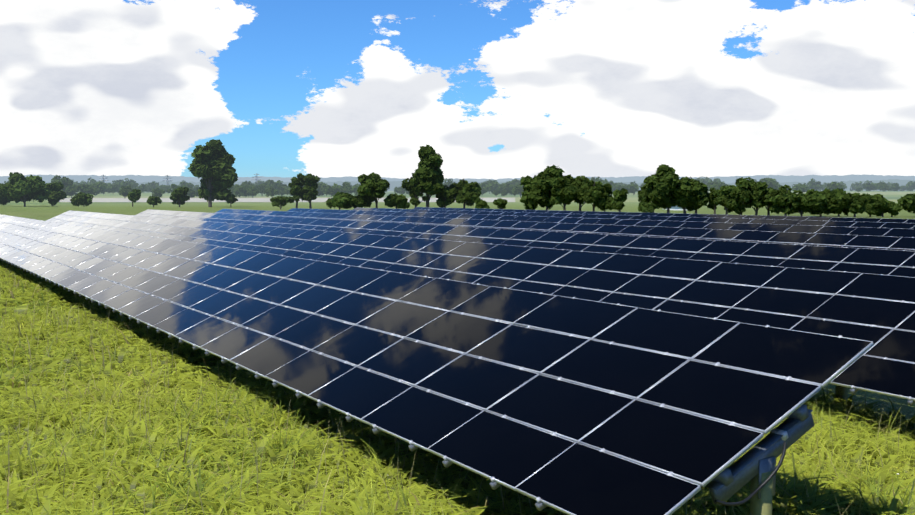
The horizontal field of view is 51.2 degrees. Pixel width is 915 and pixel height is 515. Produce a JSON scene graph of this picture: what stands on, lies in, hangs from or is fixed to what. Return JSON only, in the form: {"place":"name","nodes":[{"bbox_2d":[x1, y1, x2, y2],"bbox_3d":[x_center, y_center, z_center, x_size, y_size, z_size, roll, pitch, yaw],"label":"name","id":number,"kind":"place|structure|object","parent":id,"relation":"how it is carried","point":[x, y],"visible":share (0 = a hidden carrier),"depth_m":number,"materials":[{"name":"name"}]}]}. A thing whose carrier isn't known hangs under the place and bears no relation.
{"place":"outdoors","nodes":[
{"label":"outdoors","id":0,"kind":"place"},
{"bbox_2d":[59,198,514,201],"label":"pale track","id":1,"kind":"structure","parent":0,"point":[239,200],"depth_m":371.61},
{"bbox_2d":[0,214,873,514],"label":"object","id":2,"kind":"structure","parent":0,"point":[760,436],"depth_m":8.35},
{"bbox_2d":[0,259,914,514],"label":"meadow grass","id":3,"kind":"structure","parent":0,"point":[122,391],"depth_m":9.44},
{"bbox_2d":[0,191,914,514],"bbox_3d":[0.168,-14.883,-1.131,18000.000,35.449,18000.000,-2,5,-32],"label":"terrain","id":4,"kind":"structure","parent":0,"point":[38,211],"depth_m":175.82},
{"bbox_2d":[0,183,10,204],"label":"tree","id":5,"kind":"object","parent":4,"relation":"on","point":[4,200],"visible":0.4,"depth_m":210.98,"materials":[{"name":"green plant"}]},
{"bbox_2d":[0,172,49,206],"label":"tree","id":6,"kind":"object","parent":4,"relation":"on","point":[19,187],"visible":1,"depth_m":199.70,"materials":[{"name":"green plant"}]},
{"bbox_2d":[44,181,66,205],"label":"tree","id":7,"kind":"object","parent":4,"relation":"on","point":[56,194],"visible":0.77,"depth_m":209.26,"materials":[{"name":"green plant"}]},
{"bbox_2d":[52,175,73,195],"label":"tree","id":8,"kind":"object","parent":4,"relation":"on","point":[65,181],"visible":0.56,"depth_m":556.43,"materials":[{"name":"green plant"}]},
{"bbox_2d":[64,186,76,197],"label":"tree","id":9,"kind":"object","parent":4,"relation":"on","point":[70,190],"visible":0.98,"depth_m":548.26,"materials":[{"name":"green plant"}]},
{"bbox_2d":[70,192,93,206],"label":"bush","id":10,"kind":"object","parent":4,"relation":"on","point":[82,198],"visible":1,"depth_m":200.04,"materials":[{"name":"green plant"}]},
{"bbox_2d":[75,184,96,194],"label":"tree","id":11,"kind":"object","parent":4,"relation":"on","point":[85,188],"visible":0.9,"depth_m":554.59,"materials":[{"name":"green plant"}]},
{"bbox_2d":[89,182,106,194],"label":"tree","id":12,"kind":"object","parent":4,"relation":"on","point":[99,188],"visible":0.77,"depth_m":671.29,"materials":[{"name":"green plant"}]},
{"bbox_2d":[106,184,117,192],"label":"tree","id":13,"kind":"object","parent":4,"relation":"on","point":[112,188],"visible":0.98,"depth_m":787.31,"materials":[{"name":"green plant"}]},
{"bbox_2d":[119,185,131,196],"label":"tree","id":14,"kind":"object","parent":4,"relation":"on","point":[124,191],"visible":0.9,"depth_m":482.41,"materials":[{"name":"green plant"}]},
{"bbox_2d":[115,178,137,185],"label":"tree","id":15,"kind":"object","parent":4,"relation":"on","point":[131,181],"visible":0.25,"depth_m":1150.35,"materials":[{"name":"green plant"}]},
{"bbox_2d":[119,181,133,188],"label":"tree","id":16,"kind":"object","parent":4,"relation":"on","point":[126,184],"visible":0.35,"depth_m":868.66,"materials":[{"name":"green plant"}]},
{"bbox_2d":[127,189,140,206],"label":"tree","id":17,"kind":"object","parent":4,"relation":"on","point":[134,195],"visible":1,"depth_m":200.12,"materials":[{"name":"green plant"}]},
{"bbox_2d":[147,181,158,187],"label":"tree","id":18,"kind":"object","parent":4,"relation":"on","point":[153,184],"visible":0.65,"depth_m":1112.45,"materials":[{"name":"green plant"}]},
{"bbox_2d":[146,196,161,206],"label":"bush","id":19,"kind":"object","parent":4,"relation":"on","point":[153,200],"visible":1,"depth_m":191.54,"materials":[{"name":"green plant"}]},
{"bbox_2d":[152,188,164,197],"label":"tree","id":20,"kind":"object","parent":4,"relation":"on","point":[157,192],"visible":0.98,"depth_m":507.31,"materials":[{"name":"green plant"}]},
{"bbox_2d":[170,187,189,206],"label":"tree","id":21,"kind":"object","parent":4,"relation":"on","point":[178,197],"visible":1,"depth_m":191.75,"materials":[{"name":"green plant"}]},
{"bbox_2d":[167,184,192,192],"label":"tree","id":22,"kind":"object","parent":4,"relation":"on","point":[174,186],"visible":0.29,"depth_m":595.12,"materials":[{"name":"green plant"}]},
{"bbox_2d":[186,187,198,197],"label":"tree","id":23,"kind":"object","parent":4,"relation":"on","point":[192,193],"visible":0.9,"depth_m":525.89,"materials":[{"name":"green plant"}]},
{"bbox_2d":[187,139,237,206],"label":"tree","id":24,"kind":"object","parent":4,"relation":"on","point":[213,160],"visible":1,"depth_m":190.63,"materials":[{"name":"green plant"}]},
{"bbox_2d":[226,194,237,206],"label":"tree","id":25,"kind":"object","parent":4,"relation":"on","point":[232,198],"visible":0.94,"depth_m":192.20,"materials":[{"name":"green plant"}]},
{"bbox_2d":[233,186,249,196],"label":"tree","id":26,"kind":"object","parent":4,"relation":"on","point":[240,191],"visible":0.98,"depth_m":563.13,"materials":[{"name":"green plant"}]},
{"bbox_2d":[249,187,259,195],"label":"tree","id":27,"kind":"object","parent":4,"relation":"on","point":[254,192],"visible":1,"depth_m":551.04,"materials":[{"name":"green plant"}]},
{"bbox_2d":[249,184,271,193],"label":"tree","id":28,"kind":"object","parent":4,"relation":"on","point":[262,187],"visible":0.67,"depth_m":646.57,"materials":[{"name":"green plant"}]},
{"bbox_2d":[264,187,277,197],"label":"tree","id":29,"kind":"object","parent":4,"relation":"on","point":[271,191],"visible":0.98,"depth_m":532.83,"materials":[{"name":"green plant"}]},
{"bbox_2d":[261,180,283,189],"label":"tree","id":30,"kind":"object","parent":4,"relation":"on","point":[275,185],"visible":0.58,"depth_m":746.46,"materials":[{"name":"green plant"}]},
{"bbox_2d":[0,258,546,510],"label":"table rails","id":31,"kind":"object","parent":4,"relation":"on","point":[495,485],"visible":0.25,"depth_m":9.97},
{"bbox_2d":[270,196,290,209],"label":"tree","id":32,"kind":"object","parent":4,"relation":"on","point":[281,201],"visible":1,"depth_m":163.78,"materials":[{"name":"green plant"}]},
{"bbox_2d":[276,186,285,195],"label":"tree","id":33,"kind":"object","parent":4,"relation":"on","point":[280,190],"visible":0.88,"depth_m":660.08,"materials":[{"name":"green plant"}]},
{"bbox_2d":[288,173,303,207],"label":"tree","id":34,"kind":"object","parent":4,"relation":"on","point":[296,185],"visible":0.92,"depth_m":169.47,"materials":[{"name":"green plant"}]},
{"bbox_2d":[298,174,320,208],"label":"tree","id":35,"kind":"object","parent":4,"relation":"on","point":[309,193],"visible":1,"depth_m":169.72,"materials":[{"name":"green plant"}]},
{"bbox_2d":[316,182,326,195],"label":"tree","id":36,"kind":"object","parent":4,"relation":"on","point":[319,188],"visible":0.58,"depth_m":635.70,"materials":[{"name":"green plant"}]},
{"bbox_2d":[323,185,335,196],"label":"tree","id":37,"kind":"object","parent":4,"relation":"on","point":[329,190],"visible":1,"depth_m":556.58,"materials":[{"name":"green plant"}]},
{"bbox_2d":[326,192,354,209],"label":"bush","id":38,"kind":"object","parent":4,"relation":"on","point":[341,200],"visible":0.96,"depth_m":151.28,"materials":[{"name":"green plant"}]},
{"bbox_2d":[332,182,357,194],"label":"tree","id":39,"kind":"object","parent":4,"relation":"on","point":[347,188],"visible":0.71,"depth_m":572.93,"materials":[{"name":"green plant"}]},
{"bbox_2d":[349,199,371,208],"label":"tree","id":40,"kind":"object","parent":4,"relation":"on","point":[368,203],"visible":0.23,"depth_m":153.12,"materials":[{"name":"green plant"}]},
{"bbox_2d":[351,172,389,207],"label":"tree","id":41,"kind":"object","parent":4,"relation":"on","point":[373,187],"visible":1,"depth_m":150.85,"materials":[{"name":"green plant"}]},
{"bbox_2d":[383,193,409,208],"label":"bush","id":42,"kind":"object","parent":4,"relation":"on","point":[396,200],"visible":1,"depth_m":151.24,"materials":[{"name":"green plant"}]},
{"bbox_2d":[401,177,427,206],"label":"tree","id":43,"kind":"object","parent":4,"relation":"on","point":[413,187],"visible":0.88,"depth_m":152.53,"materials":[{"name":"green plant"}]},
{"bbox_2d":[412,144,444,206],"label":"tree","id":44,"kind":"object","parent":4,"relation":"on","point":[428,173],"visible":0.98,"depth_m":150.79,"materials":[{"name":"green plant"}]},
{"bbox_2d":[0,215,870,514],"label":"solar panel array","id":45,"kind":"object","parent":4,"relation":"on","point":[578,479],"depth_m":8.54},
{"bbox_2d":[1,217,841,503],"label":"panel clamps","id":46,"kind":"object","parent":45,"relation":"attached to","point":[781,432],"visible":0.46,"depth_m":9.03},
{"bbox_2d":[715,442,786,505],"bbox_3d":[-0.508,1.153,10.045,0.653,0.346,9.150,-2,5,-32],"label":"cable","id":47,"kind":"object","parent":45,"relation":"hanging from","point":[765,482],"visible":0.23,"depth_m":6.27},
{"bbox_2d":[436,185,455,207],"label":"tree","id":48,"kind":"object","parent":4,"relation":"on","point":[445,198],"visible":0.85,"depth_m":152.38,"materials":[{"name":"green plant"}]},
{"bbox_2d":[449,179,481,207],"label":"tree","id":49,"kind":"object","parent":4,"relation":"on","point":[462,191],"visible":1,"depth_m":151.88,"materials":[{"name":"green plant"}]},
{"bbox_2d":[475,197,489,208],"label":"bush","id":50,"kind":"object","parent":4,"relation":"on","point":[480,203],"visible":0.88,"depth_m":138.25,"materials":[{"name":"green plant"}]},
{"bbox_2d":[480,183,491,194],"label":"tree","id":51,"kind":"object","parent":4,"relation":"on","point":[487,187],"visible":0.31,"depth_m":692.08,"materials":[{"name":"green plant"}]},
{"bbox_2d":[479,180,498,193],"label":"tree","id":52,"kind":"object","parent":4,"relation":"on","point":[493,184],"visible":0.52,"depth_m":793.52,"materials":[{"name":"green plant"}]},
{"bbox_2d":[493,198,506,208],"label":"tree","id":53,"kind":"object","parent":4,"relation":"on","point":[500,203],"visible":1,"depth_m":138.29,"materials":[{"name":"green plant"}]},
{"bbox_2d":[497,183,513,192],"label":"tree","id":54,"kind":"object","parent":4,"relation":"on","point":[504,187],"visible":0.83,"depth_m":682.82,"materials":[{"name":"green plant"}]},
{"bbox_2d":[512,183,523,197],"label":"tree","id":55,"kind":"object","parent":4,"relation":"on","point":[518,188],"visible":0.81,"depth_m":521.72,"materials":[{"name":"green plant"}]},
{"bbox_2d":[520,175,545,209],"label":"tree","id":56,"kind":"object","parent":4,"relation":"on","point":[526,183],"visible":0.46,"depth_m":137.56,"materials":[{"name":"green plant"}]},
{"bbox_2d":[526,165,563,209],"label":"tree","id":57,"kind":"object","parent":4,"relation":"on","point":[547,174],"visible":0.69,"depth_m":137.21,"materials":[{"name":"green plant"}]},
{"bbox_2d":[549,176,577,210],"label":"tree","id":58,"kind":"object","parent":4,"relation":"on","point":[565,192],"visible":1,"depth_m":133.05,"materials":[{"name":"green plant"}]},
{"bbox_2d":[217,209,914,250],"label":"solar panels","id":59,"kind":"object","parent":4,"relation":"on","point":[870,242],"visible":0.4,"depth_m":30.04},
{"bbox_2d":[215,209,914,249],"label":"table frames","id":60,"kind":"structure","parent":59,"relation":"attached to","point":[617,233],"depth_m":30.35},
{"bbox_2d":[564,174,589,210],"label":"tree","id":61,"kind":"object","parent":4,"relation":"on","point":[577,182],"visible":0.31,"depth_m":138.37,"materials":[{"name":"green plant"}]},
{"bbox_2d":[580,180,611,210],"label":"tree","id":62,"kind":"object","parent":4,"relation":"on","point":[592,191],"visible":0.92,"depth_m":133.86,"materials":[{"name":"green plant"}]},
{"bbox_2d":[590,176,608,184],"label":"tree","id":63,"kind":"object","parent":4,"relation":"on","point":[597,179],"visible":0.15,"depth_m":709.68,"materials":[{"name":"green plant"}]},
{"bbox_2d":[288,208,914,236],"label":"solar panels","id":64,"kind":"object","parent":4,"relation":"on","point":[894,232],"visible":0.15,"depth_m":36.59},
{"bbox_2d":[303,208,898,234],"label":"solar panel frames","id":65,"kind":"structure","parent":64,"relation":"attached to","point":[628,219],"depth_m":38.72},
{"bbox_2d":[598,189,612,211],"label":"tree","id":66,"kind":"object","parent":4,"relation":"on","point":[603,198],"visible":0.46,"depth_m":134.01,"materials":[{"name":"green plant"}]},
{"bbox_2d":[605,188,628,211],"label":"tree","id":67,"kind":"object","parent":4,"relation":"on","point":[617,200],"visible":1,"depth_m":130.30,"materials":[{"name":"green plant"}]},
{"bbox_2d":[626,181,640,194],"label":"tree","id":68,"kind":"object","parent":4,"relation":"on","point":[634,189],"visible":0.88,"depth_m":669.47,"materials":[{"name":"green plant"}]},
{"bbox_2d":[353,208,914,228],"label":"solar panels","id":69,"kind":"object","parent":4,"relation":"on","point":[816,223],"visible":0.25,"depth_m":42.72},
{"bbox_2d":[360,208,912,228],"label":"clamps","id":70,"kind":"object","parent":69,"relation":"attached to","point":[646,219],"depth_m":43.71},
{"bbox_2d":[638,202,655,212],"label":"bush","id":71,"kind":"object","parent":4,"relation":"on","point":[644,207],"visible":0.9,"depth_m":116.45,"materials":[{"name":"green plant"}]},
{"bbox_2d":[638,177,665,212],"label":"tree","id":72,"kind":"object","parent":4,"relation":"on","point":[642,195],"visible":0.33,"depth_m":122.47,"materials":[{"name":"green plant"}]},
{"bbox_2d":[640,164,679,212],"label":"tree","id":73,"kind":"object","parent":4,"relation":"on","point":[667,181],"visible":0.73,"depth_m":122.13,"materials":[{"name":"green plant"}]},
{"bbox_2d":[414,207,914,222],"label":"solar panels","id":74,"kind":"object","parent":4,"relation":"on","point":[735,216],"visible":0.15,"depth_m":48.81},
{"bbox_2d":[413,207,906,221],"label":"clamps","id":75,"kind":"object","parent":74,"relation":"attached to","point":[679,213],"depth_m":50.18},
{"bbox_2d":[669,176,696,213],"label":"tree","id":76,"kind":"object","parent":4,"relation":"on","point":[684,189],"visible":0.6,"depth_m":122.06,"materials":[{"name":"green plant"}]},
{"bbox_2d":[686,180,709,213],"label":"tree","id":77,"kind":"object","parent":4,"relation":"on","point":[700,191],"visible":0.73,"depth_m":122.47,"materials":[{"name":"green plant"}]},
{"bbox_2d":[694,176,711,184],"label":"tree","id":78,"kind":"object","parent":4,"relation":"on","point":[706,180],"visible":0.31,"depth_m":1161.91,"materials":[{"name":"green plant"}]},
{"bbox_2d":[707,187,718,213],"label":"tree","id":79,"kind":"object","parent":4,"relation":"on","point":[712,204],"visible":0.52,"depth_m":123.78,"materials":[{"name":"green plant"}]},
{"bbox_2d":[714,185,744,214],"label":"tree","id":80,"kind":"object","parent":4,"relation":"on","point":[723,199],"visible":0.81,"depth_m":116.42,"materials":[{"name":"green plant"}]},
{"bbox_2d":[725,177,761,214],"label":"tree","id":81,"kind":"object","parent":4,"relation":"on","point":[742,185],"visible":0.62,"depth_m":116.54,"materials":[{"name":"green plant"}]},
{"bbox_2d":[744,182,767,214],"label":"tree","id":82,"kind":"object","parent":4,"relation":"on","point":[759,192],"visible":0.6,"depth_m":116.27,"materials":[{"name":"green plant"}]},
{"bbox_2d":[750,471,772,514],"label":"table posts","id":83,"kind":"object","parent":4,"relation":"on","point":[762,505],"visible":0.02,"depth_m":6.34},
{"bbox_2d":[762,187,776,215],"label":"tree","id":84,"kind":"object","parent":4,"relation":"on","point":[768,205],"visible":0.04,"depth_m":117.32,"materials":[{"name":"green plant"}]},
{"bbox_2d":[760,177,780,188],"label":"tree","id":85,"kind":"object","parent":4,"relation":"on","point":[773,183],"visible":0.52,"depth_m":591.40,"materials":[{"name":"green plant"}]},
{"bbox_2d":[762,184,797,215],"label":"tree","id":86,"kind":"object","parent":4,"relation":"on","point":[781,198],"visible":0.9,"depth_m":114.03,"materials":[{"name":"green plant"}]},
{"bbox_2d":[775,189,827,215],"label":"tree","id":87,"kind":"object","parent":4,"relation":"on","point":[811,201],"visible":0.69,"depth_m":112.88,"materials":[{"name":"green plant"}]},
{"bbox_2d":[794,184,808,191],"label":"tree","id":88,"kind":"object","parent":4,"relation":"on","point":[803,187],"visible":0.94,"depth_m":612.66,"materials":[{"name":"green plant"}]},
{"bbox_2d":[808,178,823,189],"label":"tree","id":89,"kind":"object","parent":4,"relation":"on","point":[818,185],"visible":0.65,"depth_m":944.24,"materials":[{"name":"green plant"}]},
{"bbox_2d":[817,191,834,216],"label":"tree","id":90,"kind":"object","parent":4,"relation":"on","point":[828,203],"visible":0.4,"depth_m":113.49,"materials":[{"name":"green plant"}]},
{"bbox_2d":[825,181,843,190],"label":"tree","id":91,"kind":"object","parent":4,"relation":"on","point":[833,185],"visible":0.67,"depth_m":625.45,"materials":[{"name":"green plant"}]},
{"bbox_2d":[822,188,853,216],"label":"tree","id":92,"kind":"object","parent":4,"relation":"on","point":[834,195],"visible":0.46,"depth_m":113.10,"materials":[{"name":"green plant"}]},
{"bbox_2d":[835,386,847,404],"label":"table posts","id":93,"kind":"object","parent":4,"relation":"on","point":[844,396],"depth_m":11.69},
{"bbox_2d":[838,193,870,216],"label":"tree","id":94,"kind":"object","parent":4,"relation":"on","point":[856,206],"visible":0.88,"depth_m":110.88,"materials":[{"name":"green plant"}]},
{"bbox_2d":[850,182,862,190],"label":"tree","id":95,"kind":"object","parent":4,"relation":"on","point":[853,186],"visible":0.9,"depth_m":1356.96,"materials":[{"name":"green plant"}]},
{"bbox_2d":[863,182,877,190],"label":"tree","id":96,"kind":"object","parent":4,"relation":"on","point":[870,186],"visible":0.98,"depth_m":895.32,"materials":[{"name":"green plant"}]},
{"bbox_2d":[862,193,889,216],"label":"tree","id":97,"kind":"object","parent":4,"relation":"on","point":[876,202],"visible":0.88,"depth_m":110.58,"materials":[{"name":"green plant"}]},
{"bbox_2d":[875,182,891,191],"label":"tree","id":98,"kind":"object","parent":4,"relation":"on","point":[883,186],"visible":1,"depth_m":851.64,"materials":[{"name":"green plant"}]},
{"bbox_2d":[884,201,902,216],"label":"tree","id":99,"kind":"object","parent":4,"relation":"on","point":[893,208],"visible":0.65,"depth_m":111.11,"materials":[{"name":"green plant"}]},
{"bbox_2d":[890,183,899,190],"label":"tree","id":100,"kind":"object","parent":4,"relation":"on","point":[895,186],"visible":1,"depth_m":919.53,"materials":[{"name":"green plant"}]},
{"bbox_2d":[897,193,914,213],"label":"tree","id":101,"kind":"object","parent":4,"relation":"on","point":[906,202],"visible":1,"depth_m":111.38,"materials":[{"name":"green plant"}]},
{"bbox_2d":[906,181,914,190],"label":"tree","id":102,"kind":"object","parent":4,"relation":"on","point":[910,185],"visible":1,"depth_m":1196.09,"materials":[{"name":"green plant"}]},
{"bbox_2d":[0,174,914,182],"bbox_3d":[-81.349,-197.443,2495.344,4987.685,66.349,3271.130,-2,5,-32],"label":"hills","id":103,"kind":"structure","parent":0,"point":[636,179],"depth_m":3220.21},
{"bbox_2d":[0,0,914,179],"label":"sky","id":104,"kind":"structure","parent":0,"point":[498,89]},
{"bbox_2d":[1,179,914,190],"bbox_3d":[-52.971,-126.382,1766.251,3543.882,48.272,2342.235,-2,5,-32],"label":"forest ridge","id":105,"kind":"structure","parent":0,"point":[393,184],"depth_m":2196.56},
{"bbox_2d":[135,209,914,276],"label":"solar panels","id":106,"kind":"object","parent":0,"point":[868,256],"visible":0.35,"depth_m":23.10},
{"bbox_2d":[141,209,914,274],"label":"table frames","id":107,"kind":"structure","parent":106,"relation":"attached to","point":[598,245],"depth_m":23.23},
{"bbox_2d":[151,209,913,267],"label":"table clips","id":108,"kind":"object","parent":106,"relation":"attached to","point":[555,242],"visible":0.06,"depth_m":25.72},
{"bbox_2d":[850,389,914,405],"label":"table rails","id":109,"kind":"object","parent":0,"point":[854,391],"depth_m":10.17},
{"bbox_2d":[46,210,914,397],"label":"solar panels","id":110,"kind":"object","parent":109,"relation":"on","point":[884,375],"visible":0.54,"depth_m":14.91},
{"bbox_2d":[50,210,914,400],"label":"table frames","id":111,"kind":"structure","parent":110,"relation":"attached to","point":[869,390],"depth_m":14.66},
{"bbox_2d":[56,210,911,400],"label":"panel clamps","id":112,"kind":"object","parent":110,"relation":"attached to","point":[909,397],"visible":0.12,"depth_m":16.21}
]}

